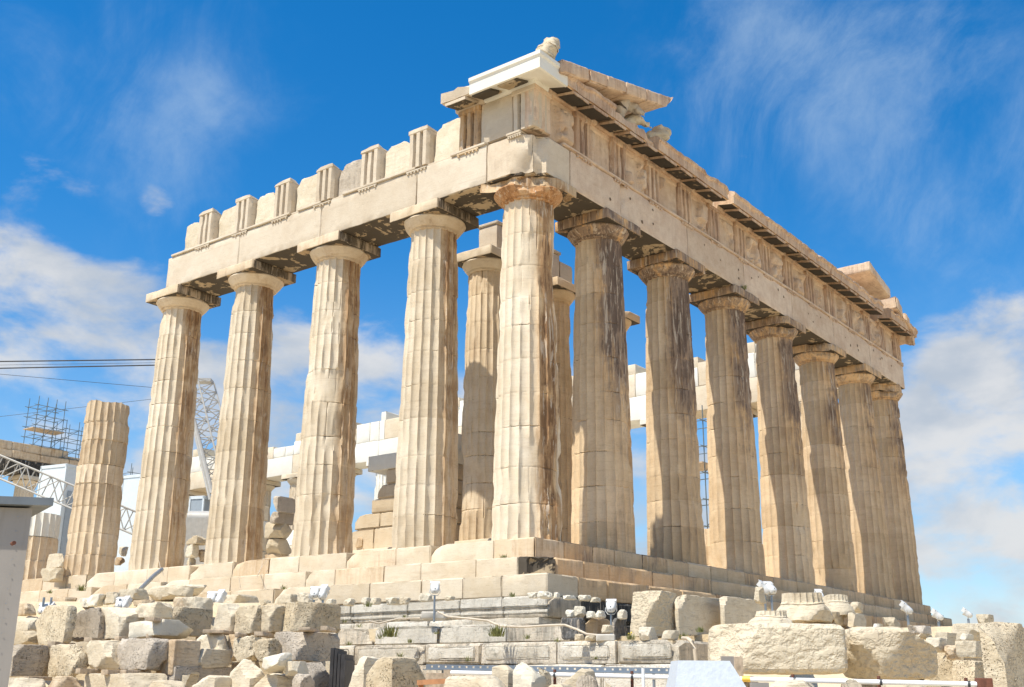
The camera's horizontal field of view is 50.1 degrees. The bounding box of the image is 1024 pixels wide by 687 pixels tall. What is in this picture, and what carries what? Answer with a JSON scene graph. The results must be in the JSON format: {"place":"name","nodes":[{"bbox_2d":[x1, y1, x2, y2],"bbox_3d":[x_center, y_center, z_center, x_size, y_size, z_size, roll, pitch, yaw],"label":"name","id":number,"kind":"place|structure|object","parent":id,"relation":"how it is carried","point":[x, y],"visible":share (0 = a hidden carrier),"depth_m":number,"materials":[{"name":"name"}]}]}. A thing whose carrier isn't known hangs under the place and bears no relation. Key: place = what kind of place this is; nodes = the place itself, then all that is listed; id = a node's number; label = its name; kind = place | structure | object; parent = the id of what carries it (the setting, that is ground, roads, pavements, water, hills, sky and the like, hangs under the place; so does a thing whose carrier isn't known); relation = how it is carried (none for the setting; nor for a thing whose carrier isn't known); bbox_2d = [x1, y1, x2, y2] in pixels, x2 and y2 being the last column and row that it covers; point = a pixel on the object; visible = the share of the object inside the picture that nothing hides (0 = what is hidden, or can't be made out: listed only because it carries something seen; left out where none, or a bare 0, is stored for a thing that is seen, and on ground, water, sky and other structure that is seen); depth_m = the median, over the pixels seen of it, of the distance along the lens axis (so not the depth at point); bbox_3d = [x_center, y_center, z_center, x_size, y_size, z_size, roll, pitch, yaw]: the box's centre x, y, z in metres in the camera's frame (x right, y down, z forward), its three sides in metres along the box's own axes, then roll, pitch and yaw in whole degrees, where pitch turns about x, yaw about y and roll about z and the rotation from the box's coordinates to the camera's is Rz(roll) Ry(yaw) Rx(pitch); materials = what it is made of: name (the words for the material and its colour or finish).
{"place":"outdoors","nodes":[
{"label":"outdoors","id":0,"kind":"place"},
{"bbox_2d":[0,359,154,361],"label":"overhead cable","id":1,"kind":"object","parent":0,"point":[76,360],"visible":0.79,"depth_m":57.48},
{"bbox_2d":[0,365,154,368],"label":"overhead cable","id":2,"kind":"object","parent":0,"point":[73,366],"visible":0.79,"depth_m":57.32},
{"bbox_2d":[101,607,143,639],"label":"stone block","id":3,"kind":"object","parent":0,"point":[118,620],"depth_m":16.63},
{"bbox_2d":[84,637,108,641],"bbox_3d":[-6.206,4.447,16.403,0.118,0.061,0.799,0,-17,0],"label":"timber spacer","id":4,"kind":"object","parent":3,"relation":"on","point":[87,639],"visible":0.56,"depth_m":16.04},
{"bbox_2d":[71,607,104,641],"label":"stone block","id":5,"kind":"object","parent":4,"relation":"on","point":[89,622],"depth_m":16.80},
{"bbox_2d":[135,602,173,618],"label":"stone block","id":6,"kind":"object","parent":3,"relation":"on","point":[158,610],"depth_m":16.60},
{"bbox_2d":[119,588,148,600],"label":"stone block","id":7,"kind":"object","parent":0,"point":[137,594],"depth_m":20.05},
{"bbox_2d":[128,619,192,639],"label":"stone block","id":8,"kind":"object","parent":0,"point":[169,629],"depth_m":16.11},
{"bbox_2d":[148,587,193,601],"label":"stone block","id":9,"kind":"object","parent":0,"point":[165,594],"depth_m":20.55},
{"bbox_2d":[223,594,258,602],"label":"stone block","id":10,"kind":"object","parent":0,"point":[239,598],"depth_m":21.13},
{"bbox_2d":[266,539,291,554],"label":"stone block","id":11,"kind":"object","parent":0,"point":[278,546],"depth_m":40.72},
{"bbox_2d":[264,522,292,539],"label":"stone block","id":12,"kind":"object","parent":11,"relation":"on","point":[279,531],"depth_m":40.82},
{"bbox_2d":[270,512,293,524],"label":"stone block","id":13,"kind":"object","parent":12,"relation":"on","point":[281,518],"depth_m":40.88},
{"bbox_2d":[273,496,294,513],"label":"stone block","id":14,"kind":"object","parent":13,"relation":"on","point":[284,504],"depth_m":40.92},
{"bbox_2d":[0,0,1023,626],"label":"sky","id":15,"kind":"structure","parent":0,"point":[888,134],"materials":[{"name":"blue"}]},
{"bbox_2d":[17,601,1023,686],"bbox_3d":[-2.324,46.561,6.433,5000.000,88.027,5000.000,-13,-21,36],"label":"ground","id":16,"kind":"structure","parent":0,"point":[79,607],"depth_m":17.53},
{"bbox_2d":[14,631,38,644],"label":"stone block","id":17,"kind":"object","parent":16,"relation":"on","point":[26,637],"depth_m":17.00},
{"bbox_2d":[8,678,45,686],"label":"stone block","id":18,"kind":"object","parent":16,"relation":"on","point":[25,682],"depth_m":14.74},
{"bbox_2d":[0,420,53,686],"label":"site cabin","id":19,"kind":"object","parent":16,"relation":"on","point":[17,514],"visible":1,"depth_m":8.46,"materials":[{"name":"metal"}]},
{"bbox_2d":[18,603,35,615],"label":"stone block","id":20,"kind":"object","parent":16,"relation":"on","point":[26,609],"depth_m":19.05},
{"bbox_2d":[16,618,38,631],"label":"stone block","id":21,"kind":"object","parent":16,"relation":"on","point":[25,624],"depth_m":18.02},
{"bbox_2d":[9,644,49,676],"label":"stone block","id":22,"kind":"object","parent":16,"relation":"on","point":[31,660],"depth_m":15.76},
{"bbox_2d":[9,647,90,679],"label":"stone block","id":23,"kind":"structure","parent":16,"relation":"on","point":[80,676],"depth_m":16.34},
{"bbox_2d":[48,641,74,645],"bbox_3d":[-6.775,4.532,16.480,0.107,0.072,0.800,0,-17,0],"label":"timber spacer","id":24,"kind":"object","parent":23,"relation":"on","point":[50,643],"visible":0.52,"depth_m":16.12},
{"bbox_2d":[35,604,76,646],"bbox_3d":[-7.012,4.325,16.772,0.925,0.630,0.218,-13,-21,36],"label":"stone block","id":25,"kind":"object","parent":24,"relation":"on","point":[56,623],"depth_m":16.62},
{"bbox_2d":[48,676,82,686],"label":"stone block","id":26,"kind":"object","parent":16,"relation":"on","point":[64,681],"depth_m":14.83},
{"bbox_2d":[47,644,88,676],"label":"stone block","id":27,"kind":"object","parent":16,"relation":"on","point":[66,659],"depth_m":15.71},
{"bbox_2d":[86,594,105,606],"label":"stone block","id":28,"kind":"object","parent":16,"relation":"on","point":[95,600],"depth_m":19.90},
{"bbox_2d":[84,673,166,686],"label":"stone block","id":29,"kind":"object","parent":16,"relation":"on","point":[122,680],"depth_m":14.72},
{"bbox_2d":[75,668,100,673],"bbox_3d":[-5.885,4.557,15.219,0.067,0.071,0.800,0,-17,0],"label":"timber spacer","id":30,"kind":"object","parent":29,"relation":"on","point":[82,671],"visible":0.77,"depth_m":15.06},
{"bbox_2d":[86,640,120,669],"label":"stone block","id":31,"kind":"object","parent":30,"relation":"on","point":[101,655],"depth_m":15.55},
{"bbox_2d":[120,670,144,673],"bbox_3d":[-5.202,4.513,15.025,0.088,0.066,0.798,0,-17,0],"label":"timber spacer","id":32,"kind":"object","parent":29,"relation":"on","point":[132,671],"visible":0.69,"depth_m":14.87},
{"bbox_2d":[117,638,168,670],"bbox_3d":[-5.308,4.435,15.612,0.905,0.449,0.475,-13,-21,36],"label":"stone block","id":33,"kind":"object","parent":32,"relation":"on","point":[148,654],"depth_m":15.38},
{"bbox_2d":[149,680,184,686],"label":"stone block","id":34,"kind":"object","parent":16,"relation":"on","point":[164,683],"depth_m":13.74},
{"bbox_2d":[148,584,206,596],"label":"stone block","id":35,"kind":"object","parent":16,"relation":"on","point":[198,589],"depth_m":21.81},
{"bbox_2d":[181,672,199,686],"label":"stone block","id":36,"kind":"object","parent":16,"relation":"on","point":[191,680],"depth_m":15.35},
{"bbox_2d":[156,639,200,674],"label":"stone block","id":37,"kind":"object","parent":36,"relation":"on","point":[183,653],"depth_m":15.50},
{"bbox_2d":[172,606,212,636],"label":"stone block","id":38,"kind":"object","parent":16,"relation":"on","point":[197,620],"depth_m":17.53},
{"bbox_2d":[182,596,213,609],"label":"stone block","id":39,"kind":"object","parent":16,"relation":"on","point":[201,602],"depth_m":19.14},
{"bbox_2d":[167,666,231,682],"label":"stone block","id":40,"kind":"object","parent":16,"relation":"on","point":[179,671],"depth_m":15.63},
{"bbox_2d":[198,648,232,667],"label":"stone block","id":41,"kind":"object","parent":40,"relation":"on","point":[214,658],"depth_m":15.87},
{"bbox_2d":[195,634,228,648],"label":"stone block","id":42,"kind":"object","parent":41,"relation":"on","point":[214,641],"depth_m":16.14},
{"bbox_2d":[203,629,233,634],"bbox_3d":[-4.386,4.338,16.442,0.309,0.054,0.800,0,-17,0],"label":"timber spacer","id":43,"kind":"object","parent":42,"relation":"on","point":[216,631],"visible":0.72,"depth_m":16.07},
{"bbox_2d":[213,603,239,630],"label":"stone block","id":44,"kind":"object","parent":43,"relation":"on","point":[224,617],"depth_m":16.81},
{"bbox_2d":[192,675,230,686],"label":"stone block","id":45,"kind":"object","parent":16,"relation":"on","point":[215,681],"depth_m":14.06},
{"bbox_2d":[207,589,227,602],"bbox_3d":[-5.432,4.669,20.124,0.396,0.300,0.241,2,-17,-4],"label":"floodlight","id":46,"kind":"object","parent":16,"relation":"on","point":[219,596],"visible":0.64,"depth_m":20.09,"materials":[{"name":"white paint"}]},
{"bbox_2d":[230,659,264,686],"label":"stone block","id":47,"kind":"object","parent":16,"relation":"on","point":[246,673],"depth_m":14.11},
{"bbox_2d":[233,636,261,662],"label":"stone block","id":48,"kind":"object","parent":16,"relation":"on","point":[243,648],"depth_m":15.86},
{"bbox_2d":[235,632,250,637],"bbox_3d":[-4.014,4.359,16.331,0.054,0.073,0.802,0,-17,0],"label":"timber spacer","id":49,"kind":"object","parent":48,"relation":"on","point":[239,635],"visible":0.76,"depth_m":16.08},
{"bbox_2d":[233,605,261,634],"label":"stone block","id":50,"kind":"object","parent":49,"relation":"on","point":[247,620],"depth_m":16.62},
{"bbox_2d":[254,631,273,637],"bbox_3d":[-3.675,4.319,16.240,0.132,0.064,0.800,0,-17,0],"label":"timber spacer","id":51,"kind":"object","parent":48,"relation":"on","point":[264,634],"visible":0.98,"depth_m":15.97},
{"bbox_2d":[260,605,286,633],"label":"stone block","id":52,"kind":"object","parent":51,"relation":"on","point":[272,616],"depth_m":16.61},
{"bbox_2d":[281,601,340,632],"bbox_3d":[-3.125,4.220,16.854,0.496,0.449,0.933,-13,-21,36],"label":"stone block","id":53,"kind":"object","parent":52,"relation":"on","point":[315,615],"depth_m":16.67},
{"bbox_2d":[253,638,281,662],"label":"stone block","id":54,"kind":"object","parent":16,"relation":"on","point":[263,648],"depth_m":15.69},
{"bbox_2d":[254,673,293,686],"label":"stone block","id":55,"kind":"object","parent":16,"relation":"on","point":[276,680],"depth_m":13.92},
{"bbox_2d":[262,652,291,672],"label":"stone block","id":56,"kind":"object","parent":55,"relation":"on","point":[274,663],"depth_m":13.85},
{"bbox_2d":[229,661,329,675],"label":"stone block","id":57,"kind":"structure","parent":16,"relation":"on","point":[233,665],"depth_m":16.34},
{"bbox_2d":[275,632,339,661],"bbox_3d":[-3.004,4.454,16.078,0.476,0.414,0.871,-13,-21,36],"label":"stone block","id":58,"kind":"object","parent":57,"relation":"on","point":[309,646],"depth_m":15.86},
{"bbox_2d":[292,674,314,686],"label":"stone block","id":59,"kind":"object","parent":16,"relation":"on","point":[302,680],"depth_m":13.65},
{"bbox_2d":[283,661,308,675],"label":"stone block","id":60,"kind":"object","parent":59,"relation":"on","point":[292,668],"depth_m":13.87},
{"bbox_2d":[306,662,328,686],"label":"stone block","id":61,"kind":"object","parent":16,"relation":"on","point":[318,673],"depth_m":14.87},
{"bbox_2d":[309,584,329,602],"bbox_3d":[-3.609,4.695,20.539,0.396,0.351,0.241,2,-17,-4],"label":"floodlight","id":62,"kind":"object","parent":16,"relation":"on","point":[321,592],"visible":0.99,"depth_m":20.49,"materials":[{"name":"white paint"}]},
{"bbox_2d":[329,648,354,686],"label":"board stack","id":63,"kind":"object","parent":16,"relation":"on","point":[342,666],"visible":1,"depth_m":14.48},
{"bbox_2d":[349,656,379,686],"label":"stone block","id":64,"kind":"object","parent":16,"relation":"on","point":[365,664],"depth_m":14.04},
{"bbox_2d":[366,657,425,686],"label":"stone block","id":65,"kind":"object","parent":16,"relation":"on","point":[395,672],"depth_m":13.06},
{"bbox_2d":[426,670,451,686],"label":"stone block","id":66,"kind":"object","parent":16,"relation":"on","point":[445,674],"visible":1,"depth_m":12.33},
{"bbox_2d":[444,675,505,686],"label":"stone block","id":67,"kind":"object","parent":16,"relation":"on","point":[474,681],"depth_m":9.38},
{"bbox_2d":[492,665,513,686],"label":"stone block","id":68,"kind":"object","parent":16,"relation":"on","point":[503,674],"depth_m":9.71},
{"bbox_2d":[331,596,707,686],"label":"stone foundation","id":69,"kind":"object","parent":16,"relation":"on","point":[454,641],"visible":0.23,"depth_m":23.54,"materials":[{"name":"grey stone"}]},
{"bbox_2d":[429,581,439,621],"bbox_3d":[-1.657,5.515,23.425,0.242,0.857,0.282,2,-17,-5],"label":"floodlight","id":70,"kind":"object","parent":69,"relation":"on","point":[434,587],"visible":1,"depth_m":23.41,"materials":[{"name":"white paint"}]},
{"bbox_2d":[0,49,951,627],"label":"ruined temple","id":71,"kind":"structure","parent":69,"relation":"on","point":[520,453],"depth_m":36.48,"materials":[{"name":"stone"}]},
{"bbox_2d":[21,396,67,449],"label":"scaffold","id":72,"kind":"object","parent":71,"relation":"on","point":[43,431],"visible":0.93,"depth_m":84.24,"materials":[{"name":"metal"}]},
{"bbox_2d":[40,568,63,582],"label":"stone block","id":73,"kind":"object","parent":71,"relation":"on","point":[51,575],"depth_m":40.09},
{"bbox_2d":[46,553,63,567],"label":"stone block","id":74,"kind":"object","parent":73,"relation":"on","point":[55,560],"depth_m":40.62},
{"bbox_2d":[37,463,76,557],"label":"site container","id":75,"kind":"object","parent":71,"relation":"on","point":[66,472],"visible":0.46,"depth_m":50.43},
{"bbox_2d":[60,491,72,557],"bbox_3d":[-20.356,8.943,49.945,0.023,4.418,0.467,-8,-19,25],"label":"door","id":76,"kind":"structure","parent":75,"relation":"in","point":[64,539],"depth_m":50.03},
{"bbox_2d":[0,454,135,534],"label":"lattice boom","id":77,"kind":"object","parent":71,"relation":"on","point":[48,484],"visible":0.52,"depth_m":46.90,"materials":[{"name":"white paint"}]},
{"bbox_2d":[54,420,82,460],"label":"scaffold","id":78,"kind":"object","parent":71,"relation":"on","point":[77,440],"visible":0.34,"depth_m":85.66,"materials":[{"name":"metal"}]},
{"bbox_2d":[114,474,140,571],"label":"site container","id":79,"kind":"object","parent":71,"relation":"on","point":[130,485],"visible":0.19,"depth_m":53.18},
{"bbox_2d":[185,544,198,557],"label":"rubble stone","id":80,"kind":"object","parent":71,"relation":"on","point":[192,550],"visible":1,"depth_m":42.81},
{"bbox_2d":[188,496,209,510],"bbox_3d":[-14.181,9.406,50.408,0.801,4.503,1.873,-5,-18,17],"label":"window","id":81,"kind":"structure","parent":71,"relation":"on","point":[199,503],"depth_m":50.16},
{"bbox_2d":[183,378,220,565],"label":"crawler crane","id":82,"kind":"object","parent":71,"relation":"on","point":[197,523],"visible":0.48,"depth_m":51.16,"materials":[{"name":"white paint"}]},
{"bbox_2d":[535,37,559,59],"bbox_3d":[1.038,-8.602,31.889,0.818,1.013,0.760,4,-18,-13],"label":"lion head stub","id":83,"kind":"object","parent":71,"relation":"on","point":[550,46],"visible":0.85,"depth_m":31.63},
{"bbox_2d":[615,99,644,117],"bbox_3d":[3.721,-7.559,35.413,0.593,0.911,1.224,-15,-23,42],"label":"horse head sculpture","id":84,"kind":"object","parent":71,"relation":"on","point":[624,106],"visible":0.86,"depth_m":35.12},
{"bbox_2d":[624,113,651,127],"bbox_3d":[4.045,-7.259,35.975,1.186,0.838,0.516,9,-19,-26],"label":"horse head sculpture","id":85,"kind":"object","parent":71,"relation":"on","point":[636,119],"visible":0.72,"depth_m":35.81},
{"bbox_2d":[646,124,670,141],"bbox_3d":[4.953,-7.018,36.964,0.712,0.972,1.156,-8,-19,24],"label":"torso sculpture","id":86,"kind":"object","parent":71,"relation":"on","point":[661,131],"visible":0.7,"depth_m":36.84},
{"bbox_2d":[697,405,708,528],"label":"scaffold","id":87,"kind":"object","parent":71,"relation":"on","point":[703,466],"visible":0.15,"depth_m":49.81,"materials":[{"name":"metal"}]},
{"bbox_2d":[437,611,595,635],"bbox_3d":[-0.024,5.480,21.488,4.079,0.592,0.196,-13,-22,37],"label":"ledge cable","id":88,"kind":"object","parent":69,"relation":"on","point":[514,626],"visible":0.98,"depth_m":21.41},
{"bbox_2d":[560,617,585,639],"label":"stone block","id":89,"kind":"object","parent":69,"relation":"on","point":[569,633],"depth_m":22.04,"materials":[{"name":"stone"}]},
{"bbox_2d":[585,618,609,636],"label":"stone block","id":90,"kind":"object","parent":69,"relation":"on","point":[593,625],"depth_m":22.39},
{"bbox_2d":[612,618,626,639],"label":"stone block","id":91,"kind":"object","parent":69,"relation":"on","point":[619,627],"depth_m":22.23,"materials":[{"name":"stone"}]},
{"bbox_2d":[639,627,657,639],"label":"stone block","id":92,"kind":"object","parent":69,"relation":"on","point":[647,633],"depth_m":19.66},
{"bbox_2d":[630,590,676,637],"bbox_3d":[2.668,5.158,20.858,0.651,0.860,0.888,-13,-21,36],"label":"stone block","id":93,"kind":"object","parent":69,"relation":"on","point":[655,610],"depth_m":20.63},
{"bbox_2d":[674,594,720,635],"bbox_3d":[3.694,5.361,21.503,0.147,0.780,1.964,-13,-21,36],"label":"stone block","id":94,"kind":"object","parent":69,"relation":"on","point":[693,613],"depth_m":21.24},
{"bbox_2d":[719,596,770,623],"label":"stone block","id":95,"kind":"object","parent":69,"relation":"on","point":[735,610],"depth_m":21.87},
{"bbox_2d":[513,662,545,686],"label":"marble fragment","id":96,"kind":"object","parent":16,"relation":"on","point":[525,675],"visible":1,"depth_m":9.44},
{"bbox_2d":[563,669,598,686],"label":"stone block","id":97,"kind":"object","parent":16,"relation":"on","point":[571,680],"depth_m":9.54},
{"bbox_2d":[576,675,597,686],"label":"fluted fragment","id":98,"kind":"object","parent":16,"relation":"on","point":[586,681],"visible":1,"depth_m":9.24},
{"bbox_2d":[666,660,745,686],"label":"tapered cover","id":99,"kind":"object","parent":16,"relation":"on","point":[686,673],"visible":1,"depth_m":7.47,"materials":[{"name":"plastic"}]},
{"bbox_2d":[450,669,992,686],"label":"pipe rail","id":100,"kind":"object","parent":16,"relation":"on","point":[879,682],"visible":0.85,"depth_m":9.38,"materials":[{"name":"metal"}]},
{"bbox_2d":[756,580,776,610],"bbox_3d":[4.598,4.719,19.731,0.358,0.898,0.268,-2,-17,6],"label":"floodlight","id":101,"kind":"object","parent":16,"relation":"on","point":[769,587],"visible":0.81,"depth_m":19.72,"materials":[{"name":"white paint"}]},
{"bbox_2d":[748,610,792,622],"bbox_3d":[3.724,3.955,15.721,0.656,0.232,0.628,8,-19,-22],"label":"capital fragment","id":102,"kind":"object","parent":16,"relation":"on","point":[780,616],"visible":0.82,"depth_m":15.55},
{"bbox_2d":[770,679,813,686],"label":"stone block","id":103,"kind":"object","parent":16,"relation":"on","point":[795,683],"depth_m":9.23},
{"bbox_2d":[776,592,833,623],"bbox_3d":[4.355,3.990,16.497,0.852,0.448,0.878,-13,-21,36],"label":"capital fragment","id":104,"kind":"object","parent":16,"relation":"on","point":[806,607],"visible":0.88,"depth_m":16.23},
{"bbox_2d":[822,594,854,617],"bbox_3d":[5.074,4.117,17.166,0.581,0.342,0.581,-13,-21,36],"label":"capital fragment","id":105,"kind":"object","parent":16,"relation":"on","point":[838,603],"visible":0.7,"depth_m":16.98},
{"bbox_2d":[848,612,865,626],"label":"stone block","id":106,"kind":"object","parent":16,"relation":"on","point":[856,619],"depth_m":16.78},
{"bbox_2d":[841,684,877,686],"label":"stone block","id":107,"kind":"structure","parent":16,"relation":"on","point":[863,685],"depth_m":12.66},
{"bbox_2d":[843,626,937,679],"bbox_3d":[4.398,3.624,12.804,1.018,0.600,0.898,-1,-17,4],"label":"stone block","id":108,"kind":"object","parent":107,"relation":"on","point":[891,653],"depth_m":12.47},
{"bbox_2d":[917,633,931,639],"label":"stone block","id":109,"kind":"object","parent":16,"relation":"on","point":[924,636],"depth_m":14.20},
{"bbox_2d":[908,625,931,634],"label":"stone block","id":110,"kind":"object","parent":109,"relation":"on","point":[915,630],"depth_m":14.23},
{"bbox_2d":[926,637,947,652],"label":"stone block","id":111,"kind":"object","parent":16,"relation":"on","point":[938,643],"depth_m":14.02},
{"bbox_2d":[944,645,960,659],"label":"stone block","id":112,"kind":"object","parent":16,"relation":"on","point":[950,652],"depth_m":13.94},
{"bbox_2d":[923,653,982,686],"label":"stone block","id":113,"kind":"object","parent":16,"relation":"on","point":[944,668],"depth_m":14.57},
{"bbox_2d":[952,623,980,640],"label":"stone block","id":114,"kind":"object","parent":16,"relation":"on","point":[959,629],"depth_m":15.64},
{"bbox_2d":[955,640,981,657],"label":"stone block","id":115,"kind":"object","parent":16,"relation":"on","point":[968,649],"depth_m":13.51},
{"bbox_2d":[975,622,1023,686],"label":"stone block","id":116,"kind":"object","parent":16,"relation":"on","point":[1002,646],"depth_m":10.78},
{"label":"stone block","id":117,"kind":"object","parent":16,"relation":"on","visible":0},
{"bbox_2d":[708,623,847,674],"bbox_3d":[3.041,3.528,12.627,1.521,0.565,0.927,-1,-17,4],"label":"stone block","id":118,"kind":"object","parent":117,"relation":"on","point":[788,648],"depth_m":12.21,"materials":[{"name":"stone"}]},
{"bbox_2d":[423,664,669,686],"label":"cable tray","id":119,"kind":"object","parent":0,"point":[654,671],"visible":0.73,"depth_m":12.86,"materials":[{"name":"metal"}]},
{"bbox_2d":[952,660,984,686],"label":"stone block","id":120,"kind":"object","parent":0,"point":[970,670],"depth_m":12.85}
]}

